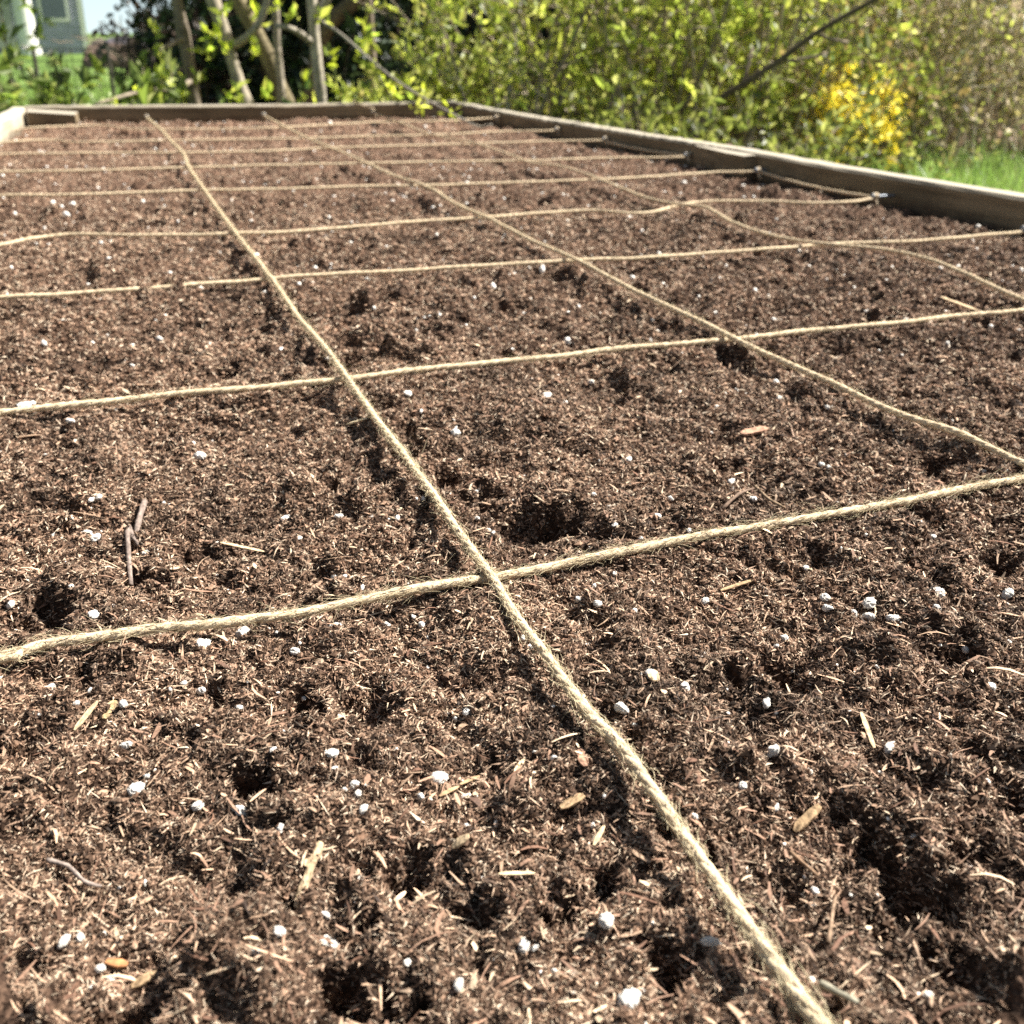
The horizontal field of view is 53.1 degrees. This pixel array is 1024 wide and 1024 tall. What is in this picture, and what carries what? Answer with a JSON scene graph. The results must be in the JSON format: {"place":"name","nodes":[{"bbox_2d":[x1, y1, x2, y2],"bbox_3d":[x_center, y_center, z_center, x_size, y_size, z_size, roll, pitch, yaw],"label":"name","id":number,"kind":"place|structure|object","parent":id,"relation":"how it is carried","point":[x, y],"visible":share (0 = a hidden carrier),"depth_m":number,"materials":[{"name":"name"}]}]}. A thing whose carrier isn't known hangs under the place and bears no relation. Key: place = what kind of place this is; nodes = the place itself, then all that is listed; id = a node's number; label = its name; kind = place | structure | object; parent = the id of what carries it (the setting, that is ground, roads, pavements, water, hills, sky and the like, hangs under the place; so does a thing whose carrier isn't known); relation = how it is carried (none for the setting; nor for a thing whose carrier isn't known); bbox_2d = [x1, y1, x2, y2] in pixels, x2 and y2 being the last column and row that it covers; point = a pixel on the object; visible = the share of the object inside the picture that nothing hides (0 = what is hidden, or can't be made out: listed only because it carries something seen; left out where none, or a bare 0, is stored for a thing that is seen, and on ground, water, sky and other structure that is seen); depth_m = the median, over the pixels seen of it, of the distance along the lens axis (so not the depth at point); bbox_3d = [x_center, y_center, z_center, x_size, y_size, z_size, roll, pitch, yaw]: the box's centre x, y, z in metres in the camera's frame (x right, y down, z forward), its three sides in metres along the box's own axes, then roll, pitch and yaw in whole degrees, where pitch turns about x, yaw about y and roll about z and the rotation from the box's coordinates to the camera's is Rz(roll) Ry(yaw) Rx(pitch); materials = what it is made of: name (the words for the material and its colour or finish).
{"place":"outdoors","nodes":[
{"label":"outdoors","id":0,"kind":"place"},
{"bbox_2d":[0,0,87,54],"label":"house","id":1,"kind":"structure","parent":0,"point":[66,17],"depth_m":25.83,"materials":[{"name":"grey"}]},
{"bbox_2d":[0,0,15,47],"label":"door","id":2,"kind":"structure","parent":1,"relation":"in","point":[6,15],"depth_m":25.49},
{"bbox_2d":[37,0,69,20],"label":"window","id":3,"kind":"structure","parent":1,"relation":"in","point":[56,10],"depth_m":25.77,"materials":[{"name":"white paint"}]},
{"bbox_2d":[0,70,219,109],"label":"grass","id":4,"kind":"structure","parent":0,"point":[104,94],"depth_m":8.93,"materials":[{"name":"plant"}]},
{"bbox_2d":[0,33,1006,105],"bbox_3d":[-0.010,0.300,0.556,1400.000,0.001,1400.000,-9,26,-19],"label":"lawn","id":5,"kind":"structure","parent":0,"point":[42,66],"depth_m":17.41,"materials":[{"name":"plant"}]},
{"bbox_2d":[0,0,57,109],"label":"leafy shoots","id":6,"kind":"object","parent":5,"relation":"on","point":[15,31],"visible":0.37,"depth_m":3.93,"materials":[{"name":"green plant"}]},
{"bbox_2d":[0,40,72,110],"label":"leafy shoots","id":7,"kind":"object","parent":5,"relation":"on","point":[10,57],"visible":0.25,"depth_m":3.57,"materials":[{"name":"green plant"}]},
{"bbox_2d":[0,65,91,110],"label":"leafy shoots","id":8,"kind":"object","parent":5,"relation":"on","point":[69,96],"visible":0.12,"depth_m":3.51,"materials":[{"name":"green plant"}]},
{"bbox_2d":[0,45,139,104],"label":"wire fence","id":9,"kind":"object","parent":5,"relation":"on","point":[36,69],"visible":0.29,"depth_m":7.66,"materials":[{"name":"grey metal"}]},
{"bbox_2d":[21,15,129,67],"bbox_3d":[-6.243,-7.231,16.285,2.464,1.223,1.964,-2,25,-5],"label":"brush heap","id":10,"kind":"object","parent":5,"relation":"on","point":[93,44],"visible":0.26,"depth_m":16.01,"materials":[{"name":"brown plant"}]},
{"bbox_2d":[28,61,158,105],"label":"leafy shoots","id":11,"kind":"object","parent":5,"relation":"on","point":[41,82],"visible":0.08,"depth_m":3.48,"materials":[{"name":"green plant"}]},
{"bbox_2d":[26,21,216,104],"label":"leafy shoots","id":12,"kind":"object","parent":5,"relation":"on","point":[170,67],"visible":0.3,"depth_m":3.75,"materials":[{"name":"green plant"}]},
{"bbox_2d":[108,57,187,104],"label":"leafy shoots","id":13,"kind":"object","parent":5,"relation":"on","point":[118,78],"visible":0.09,"depth_m":4.08,"materials":[{"name":"green plant"}]},
{"bbox_2d":[0,101,1023,236],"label":"raised bed","id":14,"kind":"object","parent":5,"relation":"on","point":[996,209],"visible":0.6,"depth_m":2.00,"materials":[{"name":"wood"}]},
{"bbox_2d":[13,115,498,131],"bbox_3d":[-0.557,-0.927,2.455,1.178,0.019,0.181,-9,26,-19],"label":"twine","id":15,"kind":"object","parent":14,"relation":"attached to","point":[204,128],"visible":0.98,"depth_m":2.38,"materials":[{"name":"fabric"}]},
{"bbox_2d":[0,127,559,145],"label":"twine","id":16,"kind":"object","parent":14,"relation":"attached to","point":[232,139],"visible":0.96,"depth_m":2.13,"materials":[{"name":"fabric"}]},
{"bbox_2d":[0,136,607,154],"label":"twine","id":17,"kind":"object","parent":14,"relation":"attached to","point":[248,151],"visible":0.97,"depth_m":1.95,"materials":[{"name":"fabric"}]},
{"bbox_2d":[0,141,689,172],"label":"twine","id":18,"kind":"object","parent":14,"relation":"attached to","point":[318,164],"visible":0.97,"depth_m":1.77,"materials":[{"name":"fabric"}]},
{"bbox_2d":[0,167,761,197],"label":"twine","id":19,"kind":"object","parent":14,"relation":"attached to","point":[759,169],"visible":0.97,"depth_m":1.51,"materials":[{"name":"fabric"}]},
{"bbox_2d":[0,171,878,245],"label":"twine","id":20,"kind":"object","parent":14,"relation":"attached to","point":[351,226],"visible":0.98,"depth_m":1.25,"materials":[{"name":"fabric"}]},
{"bbox_2d":[146,114,840,1023],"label":"twine","id":21,"kind":"object","parent":14,"relation":"attached to","point":[788,982],"visible":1,"depth_m":0.33,"materials":[{"name":"fabric"}]},
{"bbox_2d":[0,115,1023,1023],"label":"soil","id":22,"kind":"structure","parent":14,"relation":"in","point":[1012,1013],"depth_m":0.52,"materials":[{"name":"soil"}]},
{"bbox_2d":[46,857,101,887],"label":"twig","id":23,"kind":"object","parent":22,"relation":"on","point":[52,861],"visible":1,"depth_m":0.30,"materials":[{"name":"brown wood"}]},
{"bbox_2d":[73,700,98,729],"bbox_3d":[-0.146,0.070,0.350,0.009,0.004,0.010,-9,26,-19],"label":"straw","id":24,"kind":"object","parent":22,"relation":"on","point":[85,716],"visible":1,"depth_m":0.35,"materials":[{"name":"beige plant"}]},
{"bbox_2d":[104,958,127,968],"bbox_3d":[-0.105,0.119,0.271,0.006,0.001,0.004,-9,26,-19],"label":"wood chip","id":25,"kind":"object","parent":22,"relation":"on","point":[117,963],"visible":1,"depth_m":0.27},
{"bbox_2d":[124,499,147,586],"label":"twig","id":26,"kind":"object","parent":22,"relation":"on","point":[128,532],"visible":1,"depth_m":0.47,"materials":[{"name":"brown wood"}]},
{"bbox_2d":[127,781,145,795],"bbox_3d":[-0.118,0.087,0.322,0.005,0.005,0.006,-25,23,4],"label":"perlite bead","id":27,"kind":"object","parent":22,"relation":"on","point":[133,788],"visible":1,"depth_m":0.32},
{"bbox_2d":[131,970,157,987],"bbox_3d":[-0.096,0.122,0.267,0.007,0.003,0.003,-9,26,-19],"label":"wood chip","id":28,"kind":"object","parent":22,"relation":"on","point":[146,977],"visible":1,"depth_m":0.27,"materials":[{"name":"wood"}]},
{"bbox_2d":[294,846,320,906],"bbox_3d":[-0.058,0.103,0.289,0.010,0.008,0.013,-9,26,-19],"label":"wood chip","id":29,"kind":"object","parent":22,"relation":"on","point":[308,874],"visible":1,"depth_m":0.29,"materials":[{"name":"wood"}]},
{"bbox_2d":[304,841,323,866],"bbox_3d":[-0.057,0.098,0.294,0.007,0.003,0.007,-9,26,-19],"label":"wood chip","id":30,"kind":"object","parent":22,"relation":"on","point":[308,862],"visible":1,"depth_m":0.29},
{"bbox_2d":[431,771,447,784],"bbox_3d":[-0.024,0.086,0.330,0.007,0.005,0.006,-21,7,-12],"label":"perlite bead","id":31,"kind":"object","parent":22,"relation":"on","point":[439,776],"visible":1,"depth_m":0.33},
{"bbox_2d":[452,833,469,848],"bbox_3d":[-0.015,0.096,0.298,0.005,0.005,0.004,-9,26,-19],"label":"wood chip","id":32,"kind":"object","parent":22,"relation":"on","point":[459,841],"visible":1,"depth_m":0.30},
{"bbox_2d":[0,117,1022,1023],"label":"perlite crumbs","id":33,"kind":"object","parent":22,"relation":"on","point":[492,285],"visible":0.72,"depth_m":0.95,"materials":[{"name":"stone"}]},
{"bbox_2d":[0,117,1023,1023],"bbox_3d":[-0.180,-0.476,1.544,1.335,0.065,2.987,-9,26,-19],"label":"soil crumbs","id":34,"kind":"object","parent":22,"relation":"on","point":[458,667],"visible":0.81,"depth_m":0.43,"materials":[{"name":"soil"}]},
{"bbox_2d":[0,182,1023,1023],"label":"bark shreds","id":35,"kind":"object","parent":22,"relation":"on","point":[472,984],"visible":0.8,"depth_m":0.33,"materials":[{"name":"wood"}]},
{"bbox_2d":[498,871,534,875],"bbox_3d":[0.001,0.102,0.289,0.011,0.003,0.002,-9,26,-19],"label":"straw","id":36,"kind":"object","parent":22,"relation":"on","point":[513,873],"visible":1,"depth_m":0.29,"materials":[{"name":"beige plant"}]},
{"bbox_2d":[518,937,530,952],"bbox_3d":[0.003,0.116,0.275,0.004,0.004,0.004,16,35,-35],"label":"perlite bead","id":37,"kind":"object","parent":22,"relation":"on","point":[524,946],"visible":1,"depth_m":0.27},
{"bbox_2d":[560,793,585,809],"bbox_3d":[0.019,0.089,0.316,0.008,0.003,0.003,-9,26,-19],"label":"wood chip","id":38,"kind":"object","parent":22,"relation":"on","point":[574,800],"visible":1,"depth_m":0.32,"materials":[{"name":"wood"}]},
{"bbox_2d":[598,912,613,928],"bbox_3d":[0.025,0.109,0.273,0.005,0.004,0.005,8,21,3],"label":"perlite bead","id":39,"kind":"object","parent":22,"relation":"on","point":[605,920],"visible":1,"depth_m":0.27,"materials":[{"name":"stone"}]},
{"bbox_2d":[617,987,641,1010],"bbox_3d":[0.029,0.120,0.251,0.007,0.005,0.005,-9,41,-23],"label":"perlite bead","id":40,"kind":"object","parent":22,"relation":"on","point":[630,997],"visible":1,"depth_m":0.25,"materials":[{"name":"stone"}]},
{"bbox_2d":[700,936,720,946],"bbox_3d":[0.051,0.111,0.265,0.006,0.004,0.002,-3,39,12],"label":"perlite bead","id":41,"kind":"object","parent":22,"relation":"on","point":[710,941],"visible":1,"depth_m":0.26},
{"bbox_2d":[740,426,767,435],"bbox_3d":[0.144,-0.049,0.611,0.019,0.003,0.008,-9,26,-19],"label":"wood chip","id":42,"kind":"object","parent":22,"relation":"on","point":[753,431],"visible":1,"depth_m":0.61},
{"bbox_2d":[789,850,818,876],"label":"twig","id":43,"kind":"object","parent":22,"relation":"on","point":[794,855],"visible":1,"depth_m":0.29,"materials":[{"name":"brown wood"}]},
{"bbox_2d":[793,804,821,831],"bbox_3d":[0.090,0.093,0.312,0.010,0.006,0.004,-9,26,-19],"label":"wood chip","id":44,"kind":"object","parent":22,"relation":"on","point":[807,817],"visible":1,"depth_m":0.31,"materials":[{"name":"wood"}]},
{"bbox_2d":[826,895,836,944],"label":"twig","id":45,"kind":"object","parent":22,"relation":"on","point":[830,929],"visible":1,"depth_m":0.27,"materials":[{"name":"brown wood"}]},
{"bbox_2d":[818,979,858,1003],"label":"twig","id":46,"kind":"object","parent":22,"relation":"on","point":[826,986],"visible":1,"depth_m":0.24,"materials":[{"name":"brown wood"}]},
{"bbox_2d":[860,712,875,747],"bbox_3d":[0.122,0.074,0.351,0.006,0.004,0.015,-9,26,-19],"label":"straw","id":47,"kind":"object","parent":22,"relation":"on","point":[867,728],"visible":1,"depth_m":0.35,"materials":[{"name":"beige plant"}]},
{"bbox_2d":[0,467,1023,671],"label":"twine","id":48,"kind":"object","parent":14,"relation":"attached to","point":[14,654],"visible":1,"depth_m":0.42,"materials":[{"name":"fabric"}]},
{"bbox_2d":[0,307,1023,415],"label":"twine","id":49,"kind":"object","parent":14,"relation":"attached to","point":[85,403],"visible":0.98,"depth_m":0.71,"materials":[{"name":"fabric"}]},
{"bbox_2d":[0,225,1023,300],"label":"twine","id":50,"kind":"object","parent":14,"relation":"attached to","point":[292,276],"visible":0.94,"depth_m":1.01,"materials":[{"name":"fabric"}]},
{"bbox_2d":[262,112,1023,472],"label":"twine","id":51,"kind":"object","parent":14,"relation":"attached to","point":[892,410],"visible":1,"depth_m":0.74,"materials":[{"name":"fabric"}]},
{"bbox_2d":[351,100,1023,301],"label":"twine","id":52,"kind":"object","parent":14,"relation":"attached to","point":[932,260],"visible":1,"depth_m":1.16,"materials":[{"name":"fabric"}]},
{"bbox_2d":[560,82,717,140],"bbox_3d":[0.271,-1.041,3.018,0.655,0.429,1.072,-9,26,-19],"label":"shrub","id":53,"kind":"object","parent":5,"relation":"on","point":[647,110],"visible":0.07,"depth_m":2.85,"materials":[{"name":"green plant"}]},
{"bbox_2d":[609,25,802,155],"bbox_3d":[0.501,-1.010,2.778,1.085,0.578,0.587,11,27,21],"label":"shrub","id":54,"kind":"object","parent":5,"relation":"on","point":[715,102],"visible":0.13,"depth_m":2.73,"materials":[{"name":"green plant"}]},
{"bbox_2d":[686,84,883,167],"bbox_3d":[0.713,-0.924,2.763,0.520,0.441,0.691,10,27,19],"label":"shrub","id":55,"kind":"object","parent":5,"relation":"on","point":[842,140],"visible":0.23,"depth_m":2.72,"materials":[{"name":"green plant"}]},
{"bbox_2d":[718,107,953,180],"bbox_3d":[1.013,-0.996,3.024,0.733,0.356,0.652,-14,29,-28],"label":"shrub","id":56,"kind":"object","parent":5,"relation":"on","point":[894,161],"visible":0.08,"depth_m":3.06,"materials":[{"name":"green plant"}]},
{"bbox_2d":[816,105,1023,192],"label":"grass","id":57,"kind":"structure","parent":5,"relation":"on","point":[979,174],"depth_m":3.60,"materials":[{"name":"plant"}]},
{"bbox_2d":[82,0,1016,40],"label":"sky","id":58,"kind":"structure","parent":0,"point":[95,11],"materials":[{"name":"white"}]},
{"bbox_2d":[525,107,1023,149],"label":"leaf litter ground","id":59,"kind":"structure","parent":0,"point":[729,141],"depth_m":6.74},
{"bbox_2d":[94,0,206,104],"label":"sapling","id":60,"kind":"object","parent":59,"relation":"on","point":[183,41],"visible":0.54,"depth_m":4.05,"materials":[{"name":"brown plant"}]},
{"bbox_2d":[91,2,231,104],"bbox_3d":[-2.037,-2.664,6.146,0.867,0.700,0.891,-9,26,-19],"label":"copper bush","id":61,"kind":"object","parent":59,"relation":"on","point":[127,46],"visible":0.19,"depth_m":6.00,"materials":[{"name":"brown plant"}]},
{"bbox_2d":[131,0,257,93],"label":"copper bush","id":62,"kind":"object","parent":59,"relation":"on","point":[195,12],"visible":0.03,"depth_m":6.46,"materials":[{"name":"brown plant"}]},
{"bbox_2d":[96,0,306,104],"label":"evergreen bush","id":63,"kind":"object","parent":59,"relation":"on","point":[166,16],"visible":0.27,"depth_m":5.68,"materials":[{"name":"green plant"}]},
{"bbox_2d":[187,0,270,103],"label":"sapling","id":64,"kind":"object","parent":59,"relation":"on","point":[221,31],"visible":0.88,"depth_m":3.89,"materials":[{"name":"brown plant"}]},
{"bbox_2d":[230,0,294,103],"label":"sapling","id":65,"kind":"object","parent":59,"relation":"on","point":[248,16],"visible":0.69,"depth_m":4.29,"materials":[{"name":"brown plant"}]},
{"bbox_2d":[267,0,285,103],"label":"sapling","id":66,"kind":"object","parent":59,"relation":"on","point":[274,9],"visible":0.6,"depth_m":4.23,"materials":[{"name":"brown plant"}]},
{"bbox_2d":[166,0,410,103],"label":"evergreen bush","id":67,"kind":"object","parent":59,"relation":"on","point":[294,41],"visible":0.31,"depth_m":5.52,"materials":[{"name":"green plant"}]},
{"bbox_2d":[302,0,364,103],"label":"leaning trunk","id":68,"kind":"object","parent":59,"relation":"on","point":[337,15],"visible":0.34,"depth_m":4.97,"materials":[{"name":"brown plant"}]},
{"bbox_2d":[356,0,381,91],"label":"sapling","id":69,"kind":"object","parent":59,"relation":"on","point":[372,46],"visible":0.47,"depth_m":4.37,"materials":[{"name":"brown plant"}]},
{"bbox_2d":[253,0,485,102],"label":"evergreen bush","id":70,"kind":"object","parent":59,"relation":"on","point":[347,34],"visible":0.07,"depth_m":5.88,"materials":[{"name":"green plant"}]},
{"bbox_2d":[275,0,491,127],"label":"sapling","id":71,"kind":"object","parent":59,"relation":"on","point":[316,10],"visible":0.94,"depth_m":3.79,"materials":[{"name":"brown plant"}]},
{"bbox_2d":[285,0,492,102],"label":"evergreen bush","id":72,"kind":"object","parent":59,"relation":"on","point":[354,26],"visible":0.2,"depth_m":5.36,"materials":[{"name":"green plant"}]},
{"bbox_2d":[313,58,484,103],"bbox_3d":[-0.546,-1.657,4.293,0.603,0.462,0.768,18,30,32],"label":"leafy shrub","id":73,"kind":"object","parent":59,"relation":"on","point":[360,93],"visible":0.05,"depth_m":4.09,"materials":[{"name":"green plant"}]},
{"bbox_2d":[325,27,499,107],"bbox_3d":[-0.357,-1.564,3.965,0.742,0.583,0.794,15,28,28],"label":"leafy shrub","id":74,"kind":"object","parent":59,"relation":"on","point":[432,72],"visible":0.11,"depth_m":3.89,"materials":[{"name":"green plant"}]},
{"bbox_2d":[443,0,524,110],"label":"sapling","id":75,"kind":"object","parent":59,"relation":"on","point":[509,91],"visible":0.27,"depth_m":3.88,"materials":[{"name":"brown plant"}]},
{"bbox_2d":[354,0,635,118],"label":"leafy shrub","id":76,"kind":"object","parent":59,"relation":"on","point":[499,56],"visible":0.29,"depth_m":4.05,"materials":[{"name":"green plant"}]},
{"bbox_2d":[247,0,809,116],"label":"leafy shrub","id":77,"kind":"object","parent":59,"relation":"on","point":[297,74],"depth_m":7.52,"materials":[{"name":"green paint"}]},
{"bbox_2d":[422,0,651,127],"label":"bush","id":78,"kind":"object","parent":59,"relation":"on","point":[546,31],"visible":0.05,"depth_m":5.75,"materials":[{"name":"green plant"}]},
{"bbox_2d":[390,0,711,127],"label":"leafy shrub","id":79,"kind":"object","parent":59,"relation":"on","point":[553,45],"visible":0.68,"depth_m":3.46,"materials":[{"name":"green plant"}]},
{"bbox_2d":[464,0,672,121],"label":"evergreen bush","id":80,"kind":"object","parent":59,"relation":"on","point":[587,15],"visible":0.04,"depth_m":5.61,"materials":[{"name":"green plant"}]},
{"bbox_2d":[485,0,820,135],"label":"leafy shrub","id":81,"kind":"object","parent":59,"relation":"on","point":[560,5],"visible":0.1,"depth_m":3.94,"materials":[{"name":"green plant"}]},
{"bbox_2d":[543,3,791,140],"bbox_3d":[1.180,-3.330,5.671,1.603,2.363,2.291,19,31,34],"label":"bush","id":82,"kind":"object","parent":59,"relation":"on","point":[609,93],"visible":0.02,"depth_m":5.56,"materials":[{"name":"green plant"}]},
{"bbox_2d":[480,0,877,147],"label":"leafy shrub","id":83,"kind":"object","parent":59,"relation":"on","point":[661,91],"visible":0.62,"depth_m":3.30,"materials":[{"name":"green plant"}]},
{"bbox_2d":[640,0,850,139],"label":"bush","id":84,"kind":"object","parent":59,"relation":"on","point":[742,16],"visible":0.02,"depth_m":5.54,"materials":[{"name":"green plant"}]},
{"bbox_2d":[560,0,934,150],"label":"leafy shrub","id":85,"kind":"object","parent":59,"relation":"on","point":[744,92],"visible":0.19,"depth_m":3.55,"materials":[{"name":"green plant"}]},
{"bbox_2d":[576,0,923,156],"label":"leafy shrub","id":86,"kind":"object","parent":59,"relation":"on","point":[761,94],"visible":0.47,"depth_m":3.39,"materials":[{"name":"green plant"}]},
{"bbox_2d":[689,0,878,139],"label":"dead branch","id":87,"kind":"object","parent":59,"relation":"on","point":[750,79],"visible":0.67,"depth_m":3.02,"materials":[{"name":"wood"}]},
{"bbox_2d":[693,0,951,150],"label":"leafy shrub","id":88,"kind":"object","parent":59,"relation":"on","point":[899,4],"visible":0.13,"depth_m":3.79,"materials":[{"name":"green plant"}]},
{"bbox_2d":[750,0,939,120],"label":"bush","id":89,"kind":"object","parent":59,"relation":"on","point":[864,26],"visible":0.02,"depth_m":5.83,"materials":[{"name":"green plant"}]},
{"bbox_2d":[752,0,968,170],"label":"forsythia","id":90,"kind":"object","parent":59,"relation":"on","point":[833,90],"visible":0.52,"depth_m":3.38,"materials":[{"name":"yellow plant"}]},
{"bbox_2d":[779,7,970,173],"bbox_3d":[1.213,-1.388,3.457,0.642,0.703,0.574,-22,33,-39],"label":"forsythia","id":91,"kind":"object","parent":59,"relation":"on","point":[910,102],"visible":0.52,"depth_m":3.43,"materials":[{"name":"yellow plant"}]},
{"bbox_2d":[744,0,1022,147],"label":"leafy shrub","id":92,"kind":"object","parent":59,"relation":"on","point":[874,16],"visible":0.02,"depth_m":4.33,"materials":[{"name":"green plant"}]},
{"bbox_2d":[776,117,1023,176],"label":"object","id":93,"kind":"object","parent":59,"relation":"on","point":[999,135],"visible":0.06,"depth_m":4.60,"materials":[{"name":"brown plant"}]},
{"bbox_2d":[782,0,1023,158],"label":"brown bush","id":94,"kind":"object","parent":59,"relation":"on","point":[945,56],"visible":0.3,"depth_m":3.93,"materials":[{"name":"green plant"}]},
{"bbox_2d":[833,0,1023,168],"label":"brown bush","id":95,"kind":"object","parent":59,"relation":"on","point":[961,120],"visible":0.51,"depth_m":3.87,"materials":[{"name":"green plant"}]},
{"bbox_2d":[867,0,1023,154],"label":"brown bush","id":96,"kind":"object","parent":59,"relation":"on","point":[995,98],"visible":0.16,"depth_m":4.33,"materials":[{"name":"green plant"}]},
{"bbox_2d":[908,0,1023,159],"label":"brown bush","id":97,"kind":"object","parent":59,"relation":"on","point":[1012,101],"visible":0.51,"depth_m":4.14,"materials":[{"name":"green plant"}]},
{"bbox_2d":[922,0,1023,129],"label":"brown bush","id":98,"kind":"object","parent":59,"relation":"on","point":[1000,96],"visible":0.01,"depth_m":5.80,"materials":[{"name":"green plant"}]},
{"bbox_2d":[971,0,1023,147],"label":"brown bush","id":99,"kind":"object","parent":59,"relation":"on","point":[1006,38],"visible":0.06,"depth_m":4.62,"materials":[{"name":"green plant"}]},
{"bbox_2d":[949,0,1023,118],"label":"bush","id":100,"kind":"object","parent":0,"point":[999,106],"visible":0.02,"depth_m":7.01,"materials":[{"name":"green plant"}]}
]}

